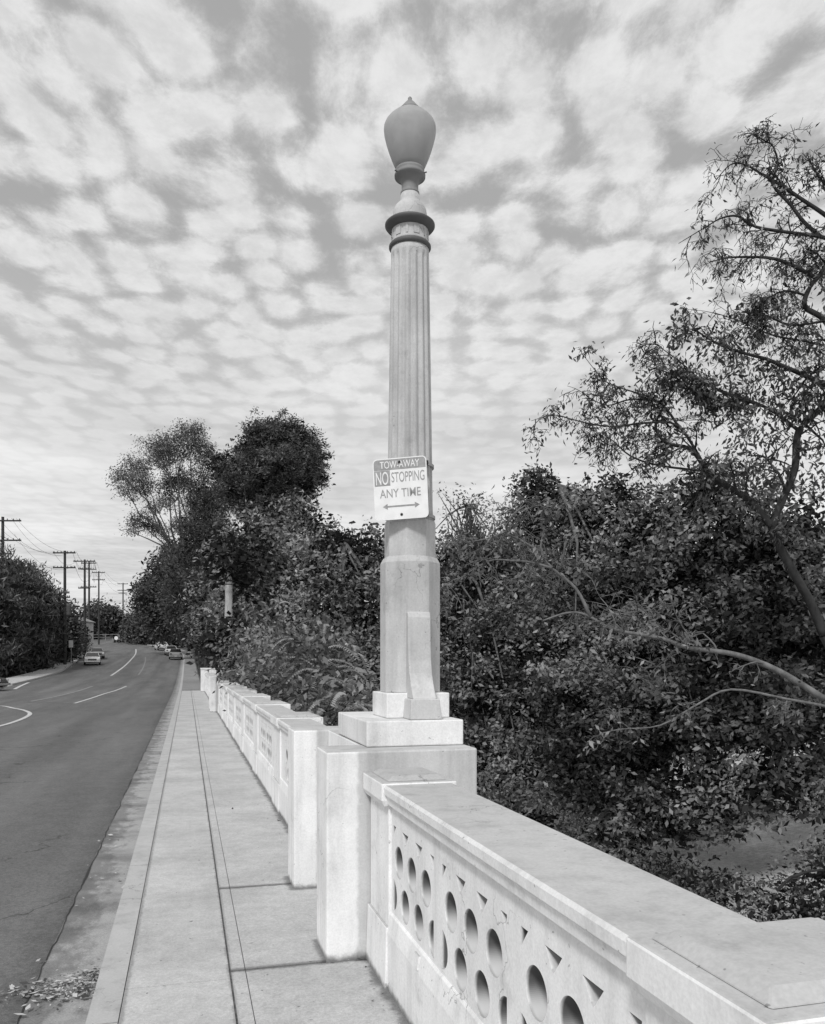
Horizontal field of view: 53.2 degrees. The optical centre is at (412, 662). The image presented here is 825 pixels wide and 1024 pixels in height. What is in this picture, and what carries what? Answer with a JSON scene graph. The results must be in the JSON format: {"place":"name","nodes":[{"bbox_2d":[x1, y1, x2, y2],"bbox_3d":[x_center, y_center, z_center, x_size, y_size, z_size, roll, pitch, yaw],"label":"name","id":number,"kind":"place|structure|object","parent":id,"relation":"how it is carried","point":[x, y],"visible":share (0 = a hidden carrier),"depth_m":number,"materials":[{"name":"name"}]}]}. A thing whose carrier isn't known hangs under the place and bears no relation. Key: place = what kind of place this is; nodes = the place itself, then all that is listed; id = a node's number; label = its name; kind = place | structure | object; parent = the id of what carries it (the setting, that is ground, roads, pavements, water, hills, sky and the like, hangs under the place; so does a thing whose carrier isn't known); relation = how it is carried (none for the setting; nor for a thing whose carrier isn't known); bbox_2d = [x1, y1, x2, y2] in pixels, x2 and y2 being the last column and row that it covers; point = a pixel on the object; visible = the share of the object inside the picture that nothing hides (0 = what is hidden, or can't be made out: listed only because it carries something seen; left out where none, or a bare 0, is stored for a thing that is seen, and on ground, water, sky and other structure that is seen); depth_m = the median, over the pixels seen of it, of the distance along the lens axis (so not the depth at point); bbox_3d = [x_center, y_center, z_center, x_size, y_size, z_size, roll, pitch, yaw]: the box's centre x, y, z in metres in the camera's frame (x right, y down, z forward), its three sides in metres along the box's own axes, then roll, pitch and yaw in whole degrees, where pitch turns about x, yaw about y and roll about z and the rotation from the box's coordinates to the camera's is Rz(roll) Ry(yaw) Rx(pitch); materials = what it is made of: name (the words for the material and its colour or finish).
{"place":"outdoors","nodes":[
{"label":"outdoors","id":0,"kind":"place"},
{"bbox_2d":[3,658,76,686],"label":"sidewalk across street","id":1,"kind":"structure","parent":0,"point":[31,675],"depth_m":73.30,"materials":[{"name":"grey concrete"}]},
{"bbox_2d":[0,637,180,1023],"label":"road","id":2,"kind":"structure","parent":0,"point":[68,769],"depth_m":12.74,"materials":[{"name":"grey asphalt"}]},
{"bbox_2d":[0,677,10,686],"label":"parked car","id":3,"kind":"object","parent":2,"relation":"on","point":[4,682],"visible":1,"depth_m":49.94,"materials":[{"name":"grey metal"}]},
{"bbox_2d":[0,706,31,725],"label":"road marking","id":4,"kind":"object","parent":2,"relation":"on","point":[28,714],"visible":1,"depth_m":26.89,"materials":[{"name":"paint"}]},
{"bbox_2d":[28,686,92,701],"bbox_3d":[-19.447,1.694,46.619,0.353,0.147,20.013,0,0,-14],"label":"road marking","id":5,"kind":"object","parent":2,"relation":"on","point":[61,695],"visible":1,"depth_m":44.37,"materials":[{"name":"paint"}]},
{"bbox_2d":[83,652,100,664],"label":"parked car","id":6,"kind":"object","parent":2,"relation":"on","point":[91,657],"visible":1,"depth_m":93.04,"materials":[{"name":"white metal"}]},
{"bbox_2d":[89,648,104,657],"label":"parked car","id":7,"kind":"object","parent":2,"relation":"on","point":[100,651],"visible":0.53,"depth_m":111.74,"materials":[{"name":"grey metal"}]},
{"bbox_2d":[16,645,183,1023],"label":"gutter","id":8,"kind":"object","parent":2,"relation":"on","point":[81,943],"visible":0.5,"depth_m":5.96,"materials":[{"name":"grey concrete"}]},
{"bbox_2d":[17,733,153,1023],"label":"gutter crack","id":9,"kind":"object","parent":8,"relation":"on","point":[86,876],"visible":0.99,"depth_m":6.30,"materials":[{"name":"grey concrete"}]},
{"bbox_2d":[0,716,171,1014],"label":"leaf litter","id":10,"kind":"object","parent":8,"relation":"on","point":[78,987],"visible":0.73,"depth_m":4.45,"materials":[{"name":"plant"}]},
{"bbox_2d":[169,649,182,658],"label":"parked car","id":11,"kind":"object","parent":8,"relation":"on","point":[175,653],"visible":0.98,"depth_m":110.53,"materials":[{"name":"grey metal"}]},
{"bbox_2d":[75,686,125,702],"bbox_3d":[-17.157,1.698,46.057,0.233,0.140,21.511,0,0,-13],"label":"road marking","id":12,"kind":"object","parent":2,"relation":"on","point":[99,695],"visible":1,"depth_m":43.79,"materials":[{"name":"paint"}]},
{"bbox_2d":[110,649,136,675],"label":"road marking","id":13,"kind":"object","parent":2,"relation":"on","point":[126,663],"visible":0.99,"depth_m":97.22,"materials":[{"name":"paint"}]},
{"bbox_2d":[154,642,167,649],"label":"parked car","id":14,"kind":"object","parent":2,"relation":"on","point":[160,647],"visible":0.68,"depth_m":141.82,"materials":[{"name":"white metal"}]},
{"bbox_2d":[164,646,176,654],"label":"parked car","id":15,"kind":"object","parent":2,"relation":"on","point":[167,649],"visible":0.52,"depth_m":123.83,"materials":[{"name":"white metal"}]},
{"bbox_2d":[177,648,200,689],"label":"sidewalk beyond bridge","id":16,"kind":"structure","parent":0,"point":[191,681],"depth_m":72.09,"materials":[{"name":"grey concrete"}]},
{"bbox_2d":[118,690,408,1023],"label":"sidewalk","id":17,"kind":"structure","parent":0,"point":[178,971],"depth_m":5.29,"materials":[{"name":"grey concrete"}]},
{"bbox_2d":[220,718,399,1023],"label":"sidewalk debris","id":18,"kind":"object","parent":17,"relation":"on","point":[285,844],"visible":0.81,"depth_m":4.83,"materials":[{"name":"black plant"}]},
{"bbox_2d":[0,638,824,921],"bbox_3d":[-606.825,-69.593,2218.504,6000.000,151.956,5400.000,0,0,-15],"label":"ground","id":19,"kind":"structure","parent":0,"point":[753,855],"depth_m":25.93,"materials":[{"name":"soil"}]},
{"bbox_2d":[0,517,20,554],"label":"utility pole","id":20,"kind":"object","parent":19,"relation":"on","point":[2,520],"visible":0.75,"depth_m":79.87,"materials":[{"name":"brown wood"}]},
{"bbox_2d":[0,536,79,677],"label":"tall hedge","id":21,"kind":"object","parent":19,"relation":"on","point":[31,622],"visible":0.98,"depth_m":78.09,"materials":[{"name":"black plant"}]},
{"bbox_2d":[10,656,79,685],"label":"kerb across street","id":22,"kind":"structure","parent":19,"relation":"on","point":[24,681],"depth_m":68.58,"materials":[{"name":"grey concrete"}]},
{"bbox_2d":[53,551,75,664],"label":"utility pole","id":23,"kind":"object","parent":19,"relation":"on","point":[68,610],"visible":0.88,"depth_m":91.86,"materials":[{"name":"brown wood"}]},
{"bbox_2d":[69,640,72,667],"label":"road sign","id":24,"kind":"object","parent":19,"relation":"on","point":[71,643],"visible":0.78,"depth_m":87.93,"materials":[{"name":"metal"}]},
{"bbox_2d":[60,598,93,659],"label":"roadside shrub","id":25,"kind":"object","parent":19,"relation":"on","point":[78,629],"visible":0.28,"depth_m":104.57,"materials":[{"name":"black plant"}]},
{"bbox_2d":[73,559,94,657],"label":"utility pole","id":26,"kind":"object","parent":19,"relation":"on","point":[84,603],"visible":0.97,"depth_m":111.86,"materials":[{"name":"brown wood"}]},
{"bbox_2d":[74,617,95,653],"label":"house","id":27,"kind":"structure","parent":19,"relation":"on","point":[90,624],"depth_m":130.80,"materials":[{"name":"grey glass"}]},
{"bbox_2d":[81,562,96,619],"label":"utility pole","id":28,"kind":"object","parent":19,"relation":"on","point":[88,587],"visible":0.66,"depth_m":134.87,"materials":[{"name":"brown wood"}]},
{"bbox_2d":[71,606,111,638],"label":"distant tree","id":29,"kind":"object","parent":19,"relation":"on","point":[95,626],"visible":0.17,"depth_m":199.62,"materials":[{"name":"black plant"}]},
{"bbox_2d":[92,571,104,644],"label":"utility pole","id":30,"kind":"object","parent":19,"relation":"on","point":[98,579],"visible":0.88,"depth_m":169.86,"materials":[{"name":"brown wood"}]},
{"bbox_2d":[74,595,130,637],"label":"distant tree","id":31,"kind":"object","parent":19,"relation":"on","point":[113,616],"visible":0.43,"depth_m":212.65,"materials":[{"name":"black plant"}]},
{"bbox_2d":[93,634,119,640],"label":"hilltop fence","id":32,"kind":"object","parent":19,"relation":"on","point":[108,634],"visible":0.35,"depth_m":192.11,"materials":[{"name":"metal"}]},
{"bbox_2d":[118,583,127,633],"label":"utility pole","id":33,"kind":"object","parent":19,"relation":"on","point":[122,590],"visible":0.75,"depth_m":204.91,"materials":[{"name":"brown wood"}]},
{"bbox_2d":[112,614,135,637],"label":"distant tree","id":34,"kind":"object","parent":19,"relation":"on","point":[120,624],"visible":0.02,"depth_m":211.34,"materials":[{"name":"black plant"}]},
{"bbox_2d":[109,605,189,647],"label":"dense tree","id":35,"kind":"object","parent":19,"relation":"on","point":[130,636],"visible":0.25,"depth_m":173.23,"materials":[{"name":"black plant"}]},
{"bbox_2d":[105,417,219,667],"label":"eucalyptus tree","id":36,"kind":"object","parent":19,"relation":"on","point":[168,450],"visible":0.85,"depth_m":89.30,"materials":[{"name":"grey plant"}]},
{"bbox_2d":[124,533,204,654],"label":"dense tree","id":37,"kind":"object","parent":19,"relation":"on","point":[146,602],"visible":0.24,"depth_m":123.50,"materials":[{"name":"black plant"}]},
{"bbox_2d":[147,472,241,667],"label":"cypress tree","id":38,"kind":"object","parent":19,"relation":"on","point":[207,510],"visible":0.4,"depth_m":76.58,"materials":[{"name":"black plant"}]},
{"bbox_2d":[170,592,239,676],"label":"verge tree","id":39,"kind":"object","parent":19,"relation":"on","point":[194,635],"visible":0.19,"depth_m":60.32,"materials":[{"name":"black plant"}]},
{"bbox_2d":[171,488,343,633],"bbox_3d":[-8.820,-2.550,47.748,10.024,15.963,12.196,0,0,-15],"label":"leafy tree","id":40,"kind":"object","parent":19,"relation":"on","point":[291,516],"visible":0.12,"depth_m":48.99,"materials":[{"name":"grey plant"}]},
{"bbox_2d":[183,513,345,691],"bbox_3d":[-5.625,0.171,33.130,6.893,12.460,17.970,0,0,-15],"label":"leafy tree","id":41,"kind":"object","parent":19,"relation":"on","point":[262,568],"visible":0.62,"depth_m":31.36,"materials":[{"name":"grey plant"}]},
{"bbox_2d":[199,406,335,686],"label":"pine tree","id":42,"kind":"object","parent":19,"relation":"on","point":[268,460],"visible":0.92,"depth_m":66.25,"materials":[{"name":"black plant"}]},
{"bbox_2d":[207,594,379,725],"bbox_3d":[-3.834,2.382,22.855,3.546,8.022,21.760,0,0,-15],"label":"sumac shrub","id":43,"kind":"object","parent":19,"relation":"on","point":[284,656],"visible":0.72,"depth_m":17.95,"materials":[{"name":"grey plant"}]},
{"bbox_2d":[267,514,466,734],"bbox_3d":[-1.207,0.693,25.886,7.164,11.454,9.929,0,0,-15],"label":"leafy tree","id":44,"kind":"object","parent":19,"relation":"on","point":[358,616],"visible":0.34,"depth_m":26.66,"materials":[{"name":"grey plant"}]},
{"bbox_2d":[432,481,509,743],"bbox_3d":[2.269,-0.635,34.798,3.984,14.154,3.404,0,0,-15],"label":"airy tree","id":45,"kind":"object","parent":19,"relation":"on","point":[468,506],"visible":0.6,"depth_m":35.02,"materials":[{"name":"grey plant"}]},
{"bbox_2d":[436,532,584,839],"bbox_3d":[2.402,0.735,28.456,7.352,11.772,10.105,0,0,10],"label":"riverside tree","id":46,"kind":"object","parent":19,"relation":"on","point":[469,630],"visible":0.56,"depth_m":26.84,"materials":[{"name":"grey plant"}]},
{"bbox_2d":[436,508,594,779],"bbox_3d":[5.160,-1.024,44.956,14.105,16.149,13.271,0,0,-39],"label":"tree","id":47,"kind":"object","parent":19,"relation":"on","point":[485,527],"visible":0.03,"depth_m":43.33,"materials":[{"name":"black plant"}]},
{"bbox_2d":[480,462,719,867],"bbox_3d":[5.446,-0.136,24.831,6.604,13.353,8.694,0,0,9],"label":"riverside tree","id":48,"kind":"object","parent":19,"relation":"on","point":[594,782],"visible":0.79,"depth_m":23.19,"materials":[{"name":"grey plant"}]},
{"bbox_2d":[436,479,824,758],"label":"leaning tree","id":49,"kind":"object","parent":19,"relation":"on","point":[777,670],"visible":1,"depth_m":15.62,"materials":[{"name":"grey plant"}]},
{"bbox_2d":[546,505,738,765],"bbox_3d":[11.828,-0.971,44.742,14.682,15.860,12.717,0,0,-15],"label":"tree","id":50,"kind":"object","parent":19,"relation":"on","point":[648,619],"visible":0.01,"depth_m":42.80,"materials":[{"name":"black plant"}]},
{"bbox_2d":[513,767,824,901],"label":"undergrowth","id":51,"kind":"object","parent":19,"relation":"on","point":[661,866],"visible":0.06,"depth_m":24.41,"materials":[{"name":"grey plant"}]},
{"bbox_2d":[521,113,824,646],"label":"half bare tree","id":52,"kind":"object","parent":19,"relation":"on","point":[756,318],"visible":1,"depth_m":16.89,"materials":[{"name":"grey plant"}]},
{"bbox_2d":[609,453,824,859],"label":"riverside tree","id":53,"kind":"object","parent":19,"relation":"on","point":[765,627],"visible":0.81,"depth_m":22.10,"materials":[{"name":"grey plant"}]},
{"bbox_2d":[664,833,824,921],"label":"river bush","id":54,"kind":"object","parent":19,"relation":"on","point":[799,908],"visible":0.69,"depth_m":15.55,"materials":[{"name":"grey plant"}]},
{"bbox_2d":[767,869,824,920],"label":"arched stem","id":55,"kind":"object","parent":54,"relation":"attached to","point":[783,884],"visible":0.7,"depth_m":15.18,"materials":[{"name":"grey plant"}]},
{"bbox_2d":[686,510,824,757],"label":"tree","id":56,"kind":"object","parent":19,"relation":"on","point":[761,658],"depth_m":41.53,"materials":[{"name":"black plant"}]},
{"bbox_2d":[0,0,824,616],"label":"sky","id":57,"kind":"structure","parent":0,"point":[197,197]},
{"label":"bridge deck","id":58,"kind":"structure","parent":0,"visible":0},
{"bbox_2d":[85,645,184,1023],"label":"kerb","id":59,"kind":"structure","parent":58,"relation":"on","point":[105,1005],"depth_m":5.33,"materials":[{"name":"grey concrete"}]},
{"bbox_2d":[200,668,215,690],"bbox_3d":[-11.737,1.050,47.382,0.880,1.460,1.640,0,0,-15],"label":"end post","id":60,"kind":"object","parent":58,"relation":"on","point":[213,670],"visible":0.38,"depth_m":46.54,"materials":[{"name":"paint"}]},
{"bbox_2d":[204,673,216,696],"bbox_3d":[-9.091,1.177,37.797,0.518,1.186,17.917,0,0,-15],"label":"bridge balustrade","id":61,"kind":"object","parent":58,"relation":"on","point":[207,675],"visible":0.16,"depth_m":41.78,"materials":[{"name":"concrete"}]},
{"bbox_2d":[209,672,235,711],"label":"lamp pier","id":62,"kind":"structure","parent":58,"relation":"on","point":[213,699],"depth_m":27.34,"materials":[{"name":"concrete"}]},
{"bbox_2d":[223,557,233,670],"bbox_3d":[-6.243,-1.631,28.016,0.400,3.945,0.749,0,0,-15],"label":"street lamp","id":63,"kind":"object","parent":62,"relation":"on","point":[228,596],"visible":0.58,"depth_m":27.91,"materials":[{"name":"concrete"}]},
{"bbox_2d":[217,680,325,825],"bbox_3d":[-3.320,1.177,16.697,0.518,1.186,21.267,0,0,-15],"label":"bridge balustrade","id":64,"kind":"object","parent":58,"relation":"on","point":[258,725],"visible":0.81,"depth_m":11.31,"materials":[{"name":"concrete"}]},
{"bbox_2d":[288,711,476,962],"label":"lamp pier","id":65,"kind":"structure","parent":58,"relation":"on","point":[329,828],"depth_m":4.70,"materials":[{"name":"concrete"}]},
{"bbox_2d":[373,96,448,719],"bbox_3d":[-0.016,-1.631,5.252,0.400,3.945,0.749,0,0,-15],"label":"street lamp","id":66,"kind":"object","parent":65,"relation":"on","point":[410,626],"visible":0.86,"depth_m":5.13,"materials":[{"name":"concrete"}]},
{"bbox_2d":[373,456,428,520],"bbox_3d":[-0.074,-1.066,5.052,0.335,0.378,0.009,-3,0,10],"label":"parking sign","id":67,"kind":"object","parent":66,"relation":"attached to","point":[400,488],"visible":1,"depth_m":5.05,"materials":[{"name":"white metal"}]},
{"bbox_2d":[385,514,434,520],"bbox_3d":[-0.015,-0.918,5.247,0.322,0.024,0.331,0,0,-15],"label":"steel strap","id":68,"kind":"object","parent":66,"relation":"on","point":[431,516],"visible":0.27,"depth_m":5.18,"materials":[{"name":"grey metal"}]},
{"bbox_2d":[426,460,433,470],"bbox_3d":[-0.015,-1.242,5.247,0.306,0.024,0.315,0,0,-15],"label":"steel strap","id":69,"kind":"object","parent":66,"relation":"attached to","point":[431,465],"visible":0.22,"depth_m":5.18,"materials":[{"name":"grey metal"}]},
{"bbox_2d":[363,767,824,1023],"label":"bridge balustrade","id":70,"kind":"object","parent":58,"relation":"on","point":[482,910],"visible":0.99,"depth_m":2.51,"materials":[{"name":"concrete"}]}
]}

